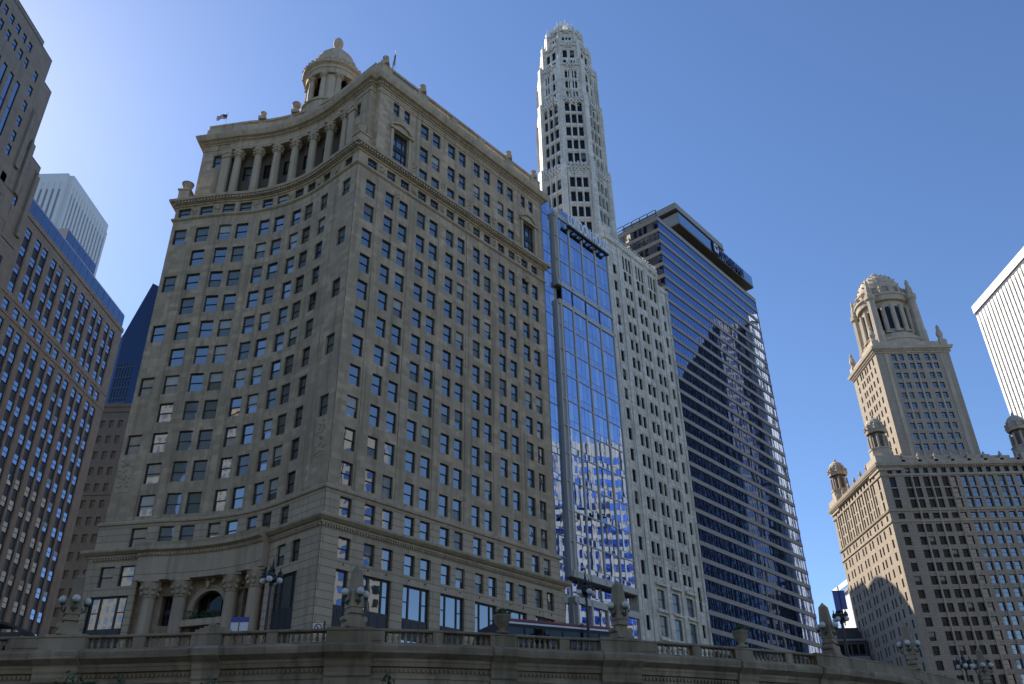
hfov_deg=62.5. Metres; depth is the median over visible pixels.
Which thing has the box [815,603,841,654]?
obelisk lamp
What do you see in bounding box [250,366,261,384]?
window
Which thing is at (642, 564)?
window
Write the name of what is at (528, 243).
window
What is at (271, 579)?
street lamp
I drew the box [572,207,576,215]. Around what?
window
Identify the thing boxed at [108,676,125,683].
tree
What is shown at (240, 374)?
window
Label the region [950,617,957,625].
window
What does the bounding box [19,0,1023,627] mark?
sky
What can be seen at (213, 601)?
display window
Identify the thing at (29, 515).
window
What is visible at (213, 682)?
tree
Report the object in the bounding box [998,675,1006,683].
window
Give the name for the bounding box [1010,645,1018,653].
window
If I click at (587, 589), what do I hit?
street lamp
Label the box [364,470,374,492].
window
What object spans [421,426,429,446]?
window
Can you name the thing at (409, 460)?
window
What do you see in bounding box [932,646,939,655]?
window
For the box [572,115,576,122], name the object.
window
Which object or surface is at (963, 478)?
window
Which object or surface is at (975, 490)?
window
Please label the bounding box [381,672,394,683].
tree
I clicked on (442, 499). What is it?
window
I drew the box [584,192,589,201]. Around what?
window
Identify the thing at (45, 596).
window
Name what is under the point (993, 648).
window
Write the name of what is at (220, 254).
window
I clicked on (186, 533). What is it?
window
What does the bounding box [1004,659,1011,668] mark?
window
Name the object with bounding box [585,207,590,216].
window
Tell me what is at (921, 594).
window
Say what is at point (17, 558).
window
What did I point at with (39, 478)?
window
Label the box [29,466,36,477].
window
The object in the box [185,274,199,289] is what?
window
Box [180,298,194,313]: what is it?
window
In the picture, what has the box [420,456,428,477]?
window
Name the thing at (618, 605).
obelisk lamp
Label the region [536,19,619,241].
octagonal tower
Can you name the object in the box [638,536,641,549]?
window
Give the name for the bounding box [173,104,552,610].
window
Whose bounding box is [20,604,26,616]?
window
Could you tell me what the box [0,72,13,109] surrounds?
window
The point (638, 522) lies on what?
window
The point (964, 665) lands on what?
street lamp
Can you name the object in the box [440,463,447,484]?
window
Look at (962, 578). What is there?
window
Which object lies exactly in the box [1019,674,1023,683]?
window
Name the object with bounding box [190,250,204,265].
window
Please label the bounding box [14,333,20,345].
window
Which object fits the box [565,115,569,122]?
window
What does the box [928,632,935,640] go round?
window
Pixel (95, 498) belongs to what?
old building
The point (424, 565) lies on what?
window
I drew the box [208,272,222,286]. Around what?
window
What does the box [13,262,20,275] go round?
window
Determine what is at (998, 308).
white skyscraper
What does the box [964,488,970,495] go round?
window
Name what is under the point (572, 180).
window
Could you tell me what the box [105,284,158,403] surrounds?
blue tower
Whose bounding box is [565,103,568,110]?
window
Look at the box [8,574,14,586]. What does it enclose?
window
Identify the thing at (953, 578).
window
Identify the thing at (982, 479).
window
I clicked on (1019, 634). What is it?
window
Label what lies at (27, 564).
window
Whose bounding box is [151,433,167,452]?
window
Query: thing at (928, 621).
window
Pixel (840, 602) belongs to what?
lamp banner
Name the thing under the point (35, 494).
window
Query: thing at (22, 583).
window
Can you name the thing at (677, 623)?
window
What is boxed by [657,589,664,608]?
window
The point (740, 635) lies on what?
planter urn
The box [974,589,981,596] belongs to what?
window
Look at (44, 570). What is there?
window
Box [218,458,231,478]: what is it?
window
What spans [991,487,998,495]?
window
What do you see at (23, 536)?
window
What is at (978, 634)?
window
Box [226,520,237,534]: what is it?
window
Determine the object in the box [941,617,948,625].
window
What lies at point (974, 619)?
window
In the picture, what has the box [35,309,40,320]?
window
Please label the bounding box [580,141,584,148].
window
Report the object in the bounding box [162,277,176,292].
window
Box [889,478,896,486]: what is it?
window
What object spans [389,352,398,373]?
window
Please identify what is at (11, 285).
window
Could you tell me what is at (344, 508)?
window
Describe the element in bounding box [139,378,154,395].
window
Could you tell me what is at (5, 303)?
window
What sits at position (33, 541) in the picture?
window
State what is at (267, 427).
window
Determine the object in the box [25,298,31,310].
window
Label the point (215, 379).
window
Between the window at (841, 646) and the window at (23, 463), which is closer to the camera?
the window at (23, 463)
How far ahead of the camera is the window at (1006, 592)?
223.28 m
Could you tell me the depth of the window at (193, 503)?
95.05 m
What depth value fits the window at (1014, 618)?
219.65 m
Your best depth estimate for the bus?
56.75 m
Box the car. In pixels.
[0,621,34,649]
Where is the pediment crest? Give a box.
[195,622,231,631]
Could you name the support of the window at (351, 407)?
in the office building at (342, 370)
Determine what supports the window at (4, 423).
in the art deco building at (62, 315)
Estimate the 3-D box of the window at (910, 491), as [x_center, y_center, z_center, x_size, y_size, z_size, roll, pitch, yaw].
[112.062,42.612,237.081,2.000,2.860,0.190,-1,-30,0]
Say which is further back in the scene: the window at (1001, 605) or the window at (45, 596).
the window at (1001, 605)
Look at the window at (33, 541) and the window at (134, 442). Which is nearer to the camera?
the window at (134, 442)
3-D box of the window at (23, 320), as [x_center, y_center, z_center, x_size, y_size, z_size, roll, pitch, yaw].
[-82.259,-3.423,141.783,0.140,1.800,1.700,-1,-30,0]
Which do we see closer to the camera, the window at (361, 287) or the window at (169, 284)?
the window at (361, 287)
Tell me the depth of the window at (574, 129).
171.23 m
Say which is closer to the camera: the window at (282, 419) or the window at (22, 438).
the window at (282, 419)
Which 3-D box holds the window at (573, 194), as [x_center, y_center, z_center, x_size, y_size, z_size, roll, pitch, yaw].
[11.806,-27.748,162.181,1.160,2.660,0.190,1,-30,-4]
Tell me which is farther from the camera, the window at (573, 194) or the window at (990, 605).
the window at (990, 605)
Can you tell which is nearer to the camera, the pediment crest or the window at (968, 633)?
the pediment crest
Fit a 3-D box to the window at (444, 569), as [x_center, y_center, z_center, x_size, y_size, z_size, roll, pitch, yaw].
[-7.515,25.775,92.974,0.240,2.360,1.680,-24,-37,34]
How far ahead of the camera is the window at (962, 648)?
216.14 m
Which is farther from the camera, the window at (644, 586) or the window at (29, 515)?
the window at (29, 515)
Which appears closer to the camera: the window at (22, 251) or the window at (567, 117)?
the window at (22, 251)
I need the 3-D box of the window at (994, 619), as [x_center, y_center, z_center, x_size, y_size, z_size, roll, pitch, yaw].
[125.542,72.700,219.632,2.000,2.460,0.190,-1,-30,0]
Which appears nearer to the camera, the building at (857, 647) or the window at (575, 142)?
the window at (575, 142)
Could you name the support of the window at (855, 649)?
in the building at (857, 647)
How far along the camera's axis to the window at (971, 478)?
238.78 m
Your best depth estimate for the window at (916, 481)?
238.90 m
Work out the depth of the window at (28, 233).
144.09 m
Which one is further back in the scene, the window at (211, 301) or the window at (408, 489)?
the window at (211, 301)
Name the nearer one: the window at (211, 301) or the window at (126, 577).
the window at (126, 577)
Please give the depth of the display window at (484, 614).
95.61 m
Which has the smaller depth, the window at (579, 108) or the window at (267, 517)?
the window at (267, 517)
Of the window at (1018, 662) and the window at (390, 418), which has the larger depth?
the window at (1018, 662)
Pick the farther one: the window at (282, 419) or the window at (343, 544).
the window at (282, 419)
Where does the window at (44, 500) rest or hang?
in the art deco building at (62, 315)
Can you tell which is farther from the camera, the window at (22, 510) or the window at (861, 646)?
the window at (861, 646)
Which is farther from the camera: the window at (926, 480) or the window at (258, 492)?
the window at (926, 480)
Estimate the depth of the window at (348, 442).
90.08 m
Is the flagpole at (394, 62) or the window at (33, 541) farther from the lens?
the window at (33, 541)
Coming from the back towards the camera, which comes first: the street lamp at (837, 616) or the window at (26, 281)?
the window at (26, 281)
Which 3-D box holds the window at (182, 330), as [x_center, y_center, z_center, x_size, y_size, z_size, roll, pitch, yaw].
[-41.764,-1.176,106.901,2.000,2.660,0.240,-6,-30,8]
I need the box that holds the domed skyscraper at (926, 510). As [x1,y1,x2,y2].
[827,274,1023,683]
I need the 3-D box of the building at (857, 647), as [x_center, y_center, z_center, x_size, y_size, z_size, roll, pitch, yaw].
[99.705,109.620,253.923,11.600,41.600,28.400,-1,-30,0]
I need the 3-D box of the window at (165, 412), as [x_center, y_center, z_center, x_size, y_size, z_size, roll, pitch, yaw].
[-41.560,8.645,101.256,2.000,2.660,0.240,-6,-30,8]
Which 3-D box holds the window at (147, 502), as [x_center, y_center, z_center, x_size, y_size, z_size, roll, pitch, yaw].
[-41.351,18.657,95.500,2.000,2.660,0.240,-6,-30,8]
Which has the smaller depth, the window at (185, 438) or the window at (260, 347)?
the window at (185, 438)
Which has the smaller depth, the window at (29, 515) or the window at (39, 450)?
the window at (29, 515)
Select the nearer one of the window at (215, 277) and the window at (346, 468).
the window at (346, 468)
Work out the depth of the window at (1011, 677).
212.64 m
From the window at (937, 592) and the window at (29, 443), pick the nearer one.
the window at (29, 443)
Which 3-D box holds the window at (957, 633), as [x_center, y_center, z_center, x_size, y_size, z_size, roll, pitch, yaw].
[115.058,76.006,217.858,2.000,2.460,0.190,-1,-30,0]
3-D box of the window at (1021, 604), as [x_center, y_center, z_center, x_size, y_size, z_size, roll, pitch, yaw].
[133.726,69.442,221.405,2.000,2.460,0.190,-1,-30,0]
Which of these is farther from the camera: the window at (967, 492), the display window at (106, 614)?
the window at (967, 492)
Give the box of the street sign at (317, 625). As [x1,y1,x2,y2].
[313,621,325,635]
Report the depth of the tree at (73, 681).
42.24 m
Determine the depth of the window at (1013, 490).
237.21 m
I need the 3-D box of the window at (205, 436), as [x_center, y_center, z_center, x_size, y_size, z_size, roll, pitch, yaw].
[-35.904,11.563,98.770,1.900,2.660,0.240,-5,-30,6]
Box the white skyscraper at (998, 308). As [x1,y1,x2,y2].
[972,247,1023,418]
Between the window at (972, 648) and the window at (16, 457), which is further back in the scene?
the window at (972, 648)
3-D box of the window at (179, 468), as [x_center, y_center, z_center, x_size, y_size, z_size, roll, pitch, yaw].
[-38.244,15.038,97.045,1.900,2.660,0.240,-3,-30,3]
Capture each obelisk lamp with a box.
[55,573,91,633]
[340,565,368,626]
[607,580,632,637]
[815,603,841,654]
[896,623,921,670]
[973,647,993,683]
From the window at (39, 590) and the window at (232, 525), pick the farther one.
the window at (39, 590)
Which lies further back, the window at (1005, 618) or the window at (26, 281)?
the window at (1005, 618)
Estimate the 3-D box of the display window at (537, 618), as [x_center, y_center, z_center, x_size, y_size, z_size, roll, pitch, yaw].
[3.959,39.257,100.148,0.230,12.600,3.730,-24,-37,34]
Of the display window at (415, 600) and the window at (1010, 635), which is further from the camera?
the window at (1010, 635)
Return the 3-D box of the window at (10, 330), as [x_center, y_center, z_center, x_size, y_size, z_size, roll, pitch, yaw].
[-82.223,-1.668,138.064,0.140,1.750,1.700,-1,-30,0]
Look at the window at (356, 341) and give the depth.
95.80 m
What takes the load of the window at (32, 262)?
in the art deco building at (62, 315)
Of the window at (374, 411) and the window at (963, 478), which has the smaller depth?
the window at (374, 411)
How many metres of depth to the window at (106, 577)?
91.48 m
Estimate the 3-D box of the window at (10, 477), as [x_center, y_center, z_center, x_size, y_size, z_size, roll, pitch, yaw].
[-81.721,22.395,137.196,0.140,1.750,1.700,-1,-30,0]
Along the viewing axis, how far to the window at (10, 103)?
138.74 m
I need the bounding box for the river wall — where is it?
[0,627,976,683]
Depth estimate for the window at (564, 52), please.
175.51 m
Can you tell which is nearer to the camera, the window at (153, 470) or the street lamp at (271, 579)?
the street lamp at (271, 579)
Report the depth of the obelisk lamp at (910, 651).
66.34 m
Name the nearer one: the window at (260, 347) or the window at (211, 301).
the window at (260, 347)
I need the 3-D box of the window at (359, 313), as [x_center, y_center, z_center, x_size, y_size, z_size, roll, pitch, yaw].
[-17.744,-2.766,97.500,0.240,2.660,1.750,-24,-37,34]
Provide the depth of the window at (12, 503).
137.62 m
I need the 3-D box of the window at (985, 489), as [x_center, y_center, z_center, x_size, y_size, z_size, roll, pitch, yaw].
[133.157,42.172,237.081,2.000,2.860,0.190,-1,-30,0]
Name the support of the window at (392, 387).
in the office building at (342, 370)
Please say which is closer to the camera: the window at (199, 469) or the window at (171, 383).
the window at (199, 469)
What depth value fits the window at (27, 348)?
143.11 m
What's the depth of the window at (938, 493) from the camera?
237.21 m
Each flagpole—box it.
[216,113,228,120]
[392,50,396,68]
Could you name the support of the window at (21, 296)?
in the art deco building at (62, 315)
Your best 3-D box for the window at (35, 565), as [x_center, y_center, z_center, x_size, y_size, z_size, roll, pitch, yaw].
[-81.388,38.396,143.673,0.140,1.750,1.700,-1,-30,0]
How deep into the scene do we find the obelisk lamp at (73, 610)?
49.29 m
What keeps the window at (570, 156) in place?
in the octagonal tower at (574, 178)
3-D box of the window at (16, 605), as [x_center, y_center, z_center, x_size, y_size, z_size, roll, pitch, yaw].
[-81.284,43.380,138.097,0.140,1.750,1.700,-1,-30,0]
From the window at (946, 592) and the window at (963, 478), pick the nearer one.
the window at (946, 592)
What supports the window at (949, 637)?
in the domed skyscraper at (926, 510)
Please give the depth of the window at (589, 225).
159.00 m
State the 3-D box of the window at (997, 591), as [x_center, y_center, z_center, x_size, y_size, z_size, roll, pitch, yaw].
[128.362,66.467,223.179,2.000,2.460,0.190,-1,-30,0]
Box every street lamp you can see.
[260,555,282,643]
[576,569,595,649]
[832,609,849,656]
[955,649,973,681]
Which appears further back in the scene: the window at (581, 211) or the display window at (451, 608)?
the window at (581, 211)
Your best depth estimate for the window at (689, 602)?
131.55 m
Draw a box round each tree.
[53,670,95,683]
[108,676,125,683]
[200,675,219,683]
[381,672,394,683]
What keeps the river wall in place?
on the river
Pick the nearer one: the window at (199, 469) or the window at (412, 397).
the window at (199, 469)
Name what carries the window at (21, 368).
in the art deco building at (62, 315)
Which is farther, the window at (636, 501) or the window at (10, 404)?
the window at (10, 404)
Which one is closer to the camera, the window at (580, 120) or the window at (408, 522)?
the window at (408, 522)
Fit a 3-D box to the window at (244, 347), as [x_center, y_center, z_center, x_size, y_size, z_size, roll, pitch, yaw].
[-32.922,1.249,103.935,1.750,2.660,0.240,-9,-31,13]
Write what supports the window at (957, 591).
in the domed skyscraper at (926, 510)
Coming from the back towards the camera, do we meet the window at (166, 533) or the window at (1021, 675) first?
the window at (1021, 675)
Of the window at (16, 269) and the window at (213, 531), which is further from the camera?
the window at (16, 269)
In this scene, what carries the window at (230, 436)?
in the office building at (342, 370)
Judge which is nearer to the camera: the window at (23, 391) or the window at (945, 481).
the window at (23, 391)
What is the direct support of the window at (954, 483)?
in the domed skyscraper at (926, 510)
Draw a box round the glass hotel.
[541,201,642,639]
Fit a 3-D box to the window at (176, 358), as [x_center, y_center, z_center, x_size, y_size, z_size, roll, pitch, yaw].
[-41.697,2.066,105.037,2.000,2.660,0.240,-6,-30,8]
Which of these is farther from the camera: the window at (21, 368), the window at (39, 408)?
the window at (39, 408)
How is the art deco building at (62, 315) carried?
on the street
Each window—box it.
[0,0,113,581]
[0,62,6,83]
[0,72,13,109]
[0,81,19,135]
[0,344,7,357]
[0,419,7,432]
[0,494,7,507]
[0,570,7,582]
[1,297,8,310]
[1,370,9,383]
[1,445,8,458]
[1,520,8,533]
[1,596,8,608]
[6,325,13,338]
[6,399,13,412]
[6,473,13,486]
[6,548,13,560]
[7,280,14,291]
[8,351,15,364]
[8,425,14,437]
[8,499,14,511]
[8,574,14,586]
[12,308,19,320]
[12,380,19,392]
[12,453,19,465]
[12,527,19,539]
[12,601,19,613]
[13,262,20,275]
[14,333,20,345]
[14,405,20,418]
[14,479,20,491]
[14,552,20,564]
[18,291,24,303]
[18,361,25,373]
[18,433,25,445]
[18,506,25,518]
[18,579,25,591]
[19,245,25,257]
[19,315,26,327]
[19,458,26,470]
[19,531,26,543]
[20,386,26,398]
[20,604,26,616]
[23,273,30,286]
[24,228,31,240]
[24,343,30,355]
[24,414,30,426]
[24,486,30,497]
[24,558,30,569]
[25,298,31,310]
[25,368,32,380]
[25,439,32,451]
[25,510,32,522]
[25,582,32,594]
[29,256,35,268]
[29,325,35,337]
[29,395,36,407]
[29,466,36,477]
[30,281,36,293]
[30,537,36,548]
[30,608,36,620]
[31,349,37,361]
[31,420,37,431]
[31,491,37,502]
[31,562,37,573]
[34,240,40,252]
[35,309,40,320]
[35,377,41,388]
[35,447,41,458]
[35,517,41,528]
[35,587,41,599]
[36,333,42,344]
[36,401,42,413]
[36,471,42,482]
[37,541,43,552]
[37,612,43,623]
[41,497,46,508]
[41,567,46,578]
[42,591,48,602]
[84,596,127,648]
[98,567,114,587]
[119,566,134,585]
[126,435,141,454]
[130,528,146,546]
[137,495,154,516]
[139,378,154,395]
[144,463,161,483]
[151,326,165,342]
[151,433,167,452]
[157,403,173,422]
[158,527,173,540]
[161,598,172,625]
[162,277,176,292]
[163,376,178,393]
[164,493,181,514]
[169,349,184,365]
[171,462,186,481]
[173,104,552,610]
[174,323,189,339]
[177,431,192,450]
[179,525,194,539]
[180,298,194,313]
[183,402,198,419]
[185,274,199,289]
[185,492,201,513]
[188,374,203,391]
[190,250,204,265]
[191,460,207,480]
[193,347,208,363]
[194,592,222,631]
[197,430,212,449]
[198,321,213,337]
[202,400,217,418]
[203,296,217,311]
[207,372,222,390]
[207,523,219,537]
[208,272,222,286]
[213,248,226,262]
[213,345,226,362]
[213,490,226,510]
[217,320,231,336]
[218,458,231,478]
[222,295,235,310]
[224,427,236,446]
[226,270,239,285]
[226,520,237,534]
[229,397,241,416]
[231,247,243,261]
[231,487,244,508]
[233,369,245,387]
[236,454,249,475]
[238,342,249,359]
[241,424,253,443]
[242,316,253,333]
[246,394,257,413]
[247,516,256,529]
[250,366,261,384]
[253,482,263,504]
[255,338,266,356]
[257,450,268,471]
[262,419,272,439]
[263,512,271,526]
[266,389,276,408]
[268,478,277,500]
[270,572,296,642]
[272,445,282,467]
[277,414,285,434]
[331,569,346,626]
[337,537,348,560]
[339,497,350,517]
[340,461,351,485]
[343,428,354,450]
[346,395,356,418]
[349,364,359,386]
[351,335,361,356]
[354,306,363,327]
[356,280,366,299]
[362,576,389,641]
[363,544,372,566]
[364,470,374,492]
[364,504,373,524]
[367,436,376,459]
[369,405,378,426]
[371,374,380,395]
[373,345,382,365]
[381,510,391,529]
[381,549,390,570]
[382,475,391,498]
[384,443,393,465]
[386,411,394,432]
[388,381,396,402]
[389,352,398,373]
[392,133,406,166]
[401,585,427,642]
[403,483,412,505]
[404,517,412,535]
[404,555,412,576]
[405,451,413,472]
[406,420,415,441]
[408,390,416,410]
[419,488,427,510]
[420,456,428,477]
[420,521,428,540]
[420,559,428,580]
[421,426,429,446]
[439,495,446,516]
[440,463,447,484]
[440,594,462,643]
[441,564,448,585]
[475,602,494,631]
[507,610,525,619]
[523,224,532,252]
[536,616,552,621]
[545,38,608,225]
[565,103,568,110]
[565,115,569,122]
[566,127,570,134]
[567,140,571,148]
[568,153,572,161]
[570,178,574,186]
[571,192,575,200]
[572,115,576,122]
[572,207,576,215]
[573,128,577,135]
[574,141,578,148]
[574,154,578,161]
[577,104,581,110]
[577,178,581,186]
[578,115,582,122]
[578,192,582,200]
[579,128,583,135]
[579,207,583,215]
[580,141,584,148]
[581,154,585,161]
[583,178,587,186]
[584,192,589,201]
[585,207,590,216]
[587,222,591,231]
[613,257,686,493]
[634,491,637,503]
[636,514,639,526]
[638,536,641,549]
[641,560,644,573]
[643,584,646,598]
[646,615,649,629]
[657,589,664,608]
[660,616,667,636]
[672,594,679,613]
[675,620,682,640]
[687,599,693,617]
[689,624,696,643]
[838,645,844,654]
[839,354,1023,670]
[852,644,858,653]
[859,644,865,653]
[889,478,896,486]
[892,489,899,497]
[904,477,911,486]
[907,489,914,497]
[913,477,919,486]
[916,489,922,496]
[917,590,925,598]
[921,604,928,612]
[923,477,930,486]
[925,618,932,626]
[926,488,933,496]
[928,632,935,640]
[930,576,937,584]
[931,477,938,485]
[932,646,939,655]
[934,590,941,597]
[935,488,941,496]
[935,661,943,669]
[938,603,945,611]
[941,476,948,485]
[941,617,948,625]
[943,590,950,597]
[945,488,952,496]
[945,632,952,640]
[946,603,953,611]
[949,646,956,654]
[950,476,957,485]
[950,576,957,583]
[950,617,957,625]
[953,488,960,496]
[954,589,961,597]
[954,631,961,639]
[957,603,965,611]
[958,646,965,654]
[959,576,966,583]
[960,476,967,485]
[961,617,969,625]
[963,589,970,597]
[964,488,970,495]
[965,631,973,639]
[967,603,974,611]
[969,476,975,485]
[969,645,975,654]
[970,575,977,583]
[971,617,978,625]
[972,487,979,495]
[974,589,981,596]
[975,631,982,639]
[978,603,985,610]
[979,476,986,484]
[979,645,986,654]
[982,487,989,495]
[982,617,989,624]
[983,589,990,596]
[986,631,993,639]
[987,602,994,610]
[988,476,994,484]
[990,575,997,582]
[990,645,997,653]
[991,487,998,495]
[991,616,998,624]
[994,588,1001,596]
[994,660,1002,668]
[995,630,1002,639]
[997,475,1005,484]
[998,602,1005,610]
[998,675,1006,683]
[999,645,1006,653]
[1001,487,1008,495]
[1002,616,1009,624]
[1003,588,1010,596]
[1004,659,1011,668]
[1006,475,1013,484]
[1006,630,1013,638]
[1007,602,1014,610]
[1008,674,1015,683]
[1010,487,1016,494]
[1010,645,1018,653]
[1011,616,1018,624]
[1014,588,1021,596]
[1015,630,1022,638]
[1015,659,1023,668]
[1016,475,1023,484]
[1018,602,1023,610]
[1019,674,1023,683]
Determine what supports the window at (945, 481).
in the domed skyscraper at (926, 510)
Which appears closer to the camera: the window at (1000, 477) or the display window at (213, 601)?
the display window at (213, 601)
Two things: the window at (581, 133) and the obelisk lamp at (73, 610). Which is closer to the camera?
the obelisk lamp at (73, 610)
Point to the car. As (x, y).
(19, 633)
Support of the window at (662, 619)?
in the terracotta building at (669, 603)
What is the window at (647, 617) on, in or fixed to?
in the terracotta building at (669, 603)
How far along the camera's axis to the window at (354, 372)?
93.92 m
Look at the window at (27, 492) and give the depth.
142.23 m
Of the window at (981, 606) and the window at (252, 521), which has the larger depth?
the window at (981, 606)
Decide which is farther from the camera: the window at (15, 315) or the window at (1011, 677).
the window at (1011, 677)
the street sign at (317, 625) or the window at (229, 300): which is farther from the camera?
the window at (229, 300)
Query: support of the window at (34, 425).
in the art deco building at (62, 315)
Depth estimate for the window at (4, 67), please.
137.09 m
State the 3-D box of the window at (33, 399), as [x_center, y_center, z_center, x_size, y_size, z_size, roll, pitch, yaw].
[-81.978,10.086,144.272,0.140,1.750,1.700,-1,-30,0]
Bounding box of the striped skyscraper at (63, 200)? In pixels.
[34,173,107,275]
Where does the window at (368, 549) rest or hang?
in the office building at (342, 370)
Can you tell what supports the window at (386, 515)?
in the office building at (342, 370)
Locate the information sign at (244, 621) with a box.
[230,617,248,644]
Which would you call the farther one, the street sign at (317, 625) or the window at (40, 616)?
the window at (40, 616)
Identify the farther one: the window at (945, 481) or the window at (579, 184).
the window at (945, 481)
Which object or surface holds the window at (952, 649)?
in the domed skyscraper at (926, 510)
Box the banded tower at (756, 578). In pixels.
[616,202,822,663]
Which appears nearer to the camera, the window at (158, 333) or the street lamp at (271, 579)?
the street lamp at (271, 579)
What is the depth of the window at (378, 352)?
97.92 m
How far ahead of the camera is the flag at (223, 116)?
136.20 m
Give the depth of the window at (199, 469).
96.97 m
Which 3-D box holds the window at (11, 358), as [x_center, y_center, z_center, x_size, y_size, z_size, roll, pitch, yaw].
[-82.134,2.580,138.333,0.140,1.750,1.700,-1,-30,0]
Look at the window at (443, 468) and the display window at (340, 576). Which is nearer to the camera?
the display window at (340, 576)
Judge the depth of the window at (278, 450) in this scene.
93.83 m
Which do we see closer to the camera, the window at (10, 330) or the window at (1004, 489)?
the window at (10, 330)
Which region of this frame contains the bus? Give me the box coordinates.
[472,618,610,650]
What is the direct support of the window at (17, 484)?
in the art deco building at (62, 315)
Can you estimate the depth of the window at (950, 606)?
221.54 m
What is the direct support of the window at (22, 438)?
in the art deco building at (62, 315)
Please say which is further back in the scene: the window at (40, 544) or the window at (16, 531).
the window at (40, 544)
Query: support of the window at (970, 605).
in the domed skyscraper at (926, 510)
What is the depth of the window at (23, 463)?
141.23 m
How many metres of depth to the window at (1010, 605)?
221.43 m
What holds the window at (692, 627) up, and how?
in the terracotta building at (669, 603)
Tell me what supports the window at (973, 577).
in the domed skyscraper at (926, 510)
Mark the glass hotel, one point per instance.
(594, 538)
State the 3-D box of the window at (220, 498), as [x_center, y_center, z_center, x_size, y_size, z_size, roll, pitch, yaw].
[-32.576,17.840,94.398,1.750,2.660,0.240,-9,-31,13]
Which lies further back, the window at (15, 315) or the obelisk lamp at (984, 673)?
the window at (15, 315)
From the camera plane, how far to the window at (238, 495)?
93.92 m
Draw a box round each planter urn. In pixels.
[493,608,511,633]
[731,625,748,647]
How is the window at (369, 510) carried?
in the office building at (342, 370)
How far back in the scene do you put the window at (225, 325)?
106.45 m
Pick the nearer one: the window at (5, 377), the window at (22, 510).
the window at (5, 377)
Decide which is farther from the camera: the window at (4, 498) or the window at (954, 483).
the window at (954, 483)
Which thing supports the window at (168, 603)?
in the office building at (342, 370)
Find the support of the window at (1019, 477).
in the domed skyscraper at (926, 510)
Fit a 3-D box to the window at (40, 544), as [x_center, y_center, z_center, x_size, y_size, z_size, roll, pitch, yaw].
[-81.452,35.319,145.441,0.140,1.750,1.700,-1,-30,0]
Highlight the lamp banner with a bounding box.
[832,586,847,625]
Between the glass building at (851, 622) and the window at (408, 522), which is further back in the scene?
the glass building at (851, 622)
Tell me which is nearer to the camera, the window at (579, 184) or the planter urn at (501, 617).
the planter urn at (501, 617)
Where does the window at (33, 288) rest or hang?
in the art deco building at (62, 315)
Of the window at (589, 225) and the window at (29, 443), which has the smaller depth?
the window at (29, 443)
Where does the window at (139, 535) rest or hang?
in the office building at (342, 370)
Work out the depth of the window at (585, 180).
164.39 m
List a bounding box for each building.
[0,0,124,645]
[48,403,131,633]
[78,38,572,648]
[596,224,712,656]
[820,628,870,659]
[832,579,856,627]
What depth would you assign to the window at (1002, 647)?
216.19 m
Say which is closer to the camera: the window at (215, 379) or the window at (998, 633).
the window at (215, 379)
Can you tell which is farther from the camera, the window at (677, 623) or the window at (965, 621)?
the window at (965, 621)
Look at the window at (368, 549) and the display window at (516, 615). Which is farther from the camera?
the display window at (516, 615)
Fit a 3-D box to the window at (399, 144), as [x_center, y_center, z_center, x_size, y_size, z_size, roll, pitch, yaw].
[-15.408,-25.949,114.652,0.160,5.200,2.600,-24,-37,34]
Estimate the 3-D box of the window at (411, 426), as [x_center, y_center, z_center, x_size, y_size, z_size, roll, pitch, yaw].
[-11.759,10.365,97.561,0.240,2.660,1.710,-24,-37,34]
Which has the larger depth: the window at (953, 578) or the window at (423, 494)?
the window at (953, 578)
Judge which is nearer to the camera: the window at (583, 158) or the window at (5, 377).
the window at (5, 377)
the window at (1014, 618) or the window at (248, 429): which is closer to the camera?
the window at (248, 429)
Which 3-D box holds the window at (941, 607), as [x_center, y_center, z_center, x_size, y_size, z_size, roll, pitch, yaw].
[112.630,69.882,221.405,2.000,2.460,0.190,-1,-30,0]
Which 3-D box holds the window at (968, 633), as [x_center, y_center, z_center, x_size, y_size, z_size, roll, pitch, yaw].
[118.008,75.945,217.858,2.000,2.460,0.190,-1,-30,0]
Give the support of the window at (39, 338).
in the art deco building at (62, 315)
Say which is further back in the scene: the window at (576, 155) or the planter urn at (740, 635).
the window at (576, 155)
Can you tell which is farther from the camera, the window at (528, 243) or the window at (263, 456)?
the window at (528, 243)
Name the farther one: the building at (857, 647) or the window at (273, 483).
the building at (857, 647)
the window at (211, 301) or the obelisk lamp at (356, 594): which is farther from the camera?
the window at (211, 301)
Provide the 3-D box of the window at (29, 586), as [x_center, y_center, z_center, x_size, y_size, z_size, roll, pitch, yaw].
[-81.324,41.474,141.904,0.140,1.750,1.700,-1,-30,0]
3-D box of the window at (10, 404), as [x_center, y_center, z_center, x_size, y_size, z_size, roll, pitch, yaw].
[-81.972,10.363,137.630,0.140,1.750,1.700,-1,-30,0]
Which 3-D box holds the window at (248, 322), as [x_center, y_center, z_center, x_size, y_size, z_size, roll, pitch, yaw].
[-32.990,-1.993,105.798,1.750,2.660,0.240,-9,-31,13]
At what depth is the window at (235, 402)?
100.32 m
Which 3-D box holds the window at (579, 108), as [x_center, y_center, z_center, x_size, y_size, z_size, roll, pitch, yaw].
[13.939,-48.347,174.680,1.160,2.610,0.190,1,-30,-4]
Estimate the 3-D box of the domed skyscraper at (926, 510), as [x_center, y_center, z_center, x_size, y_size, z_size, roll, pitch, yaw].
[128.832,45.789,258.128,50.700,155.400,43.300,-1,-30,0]
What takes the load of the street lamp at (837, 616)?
on the pavement
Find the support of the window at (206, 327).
in the office building at (342, 370)
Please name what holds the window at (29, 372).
in the art deco building at (62, 315)
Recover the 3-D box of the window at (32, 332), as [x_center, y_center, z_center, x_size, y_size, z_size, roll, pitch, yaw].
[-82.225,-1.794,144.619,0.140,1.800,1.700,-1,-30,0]
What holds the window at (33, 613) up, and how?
in the art deco building at (62, 315)

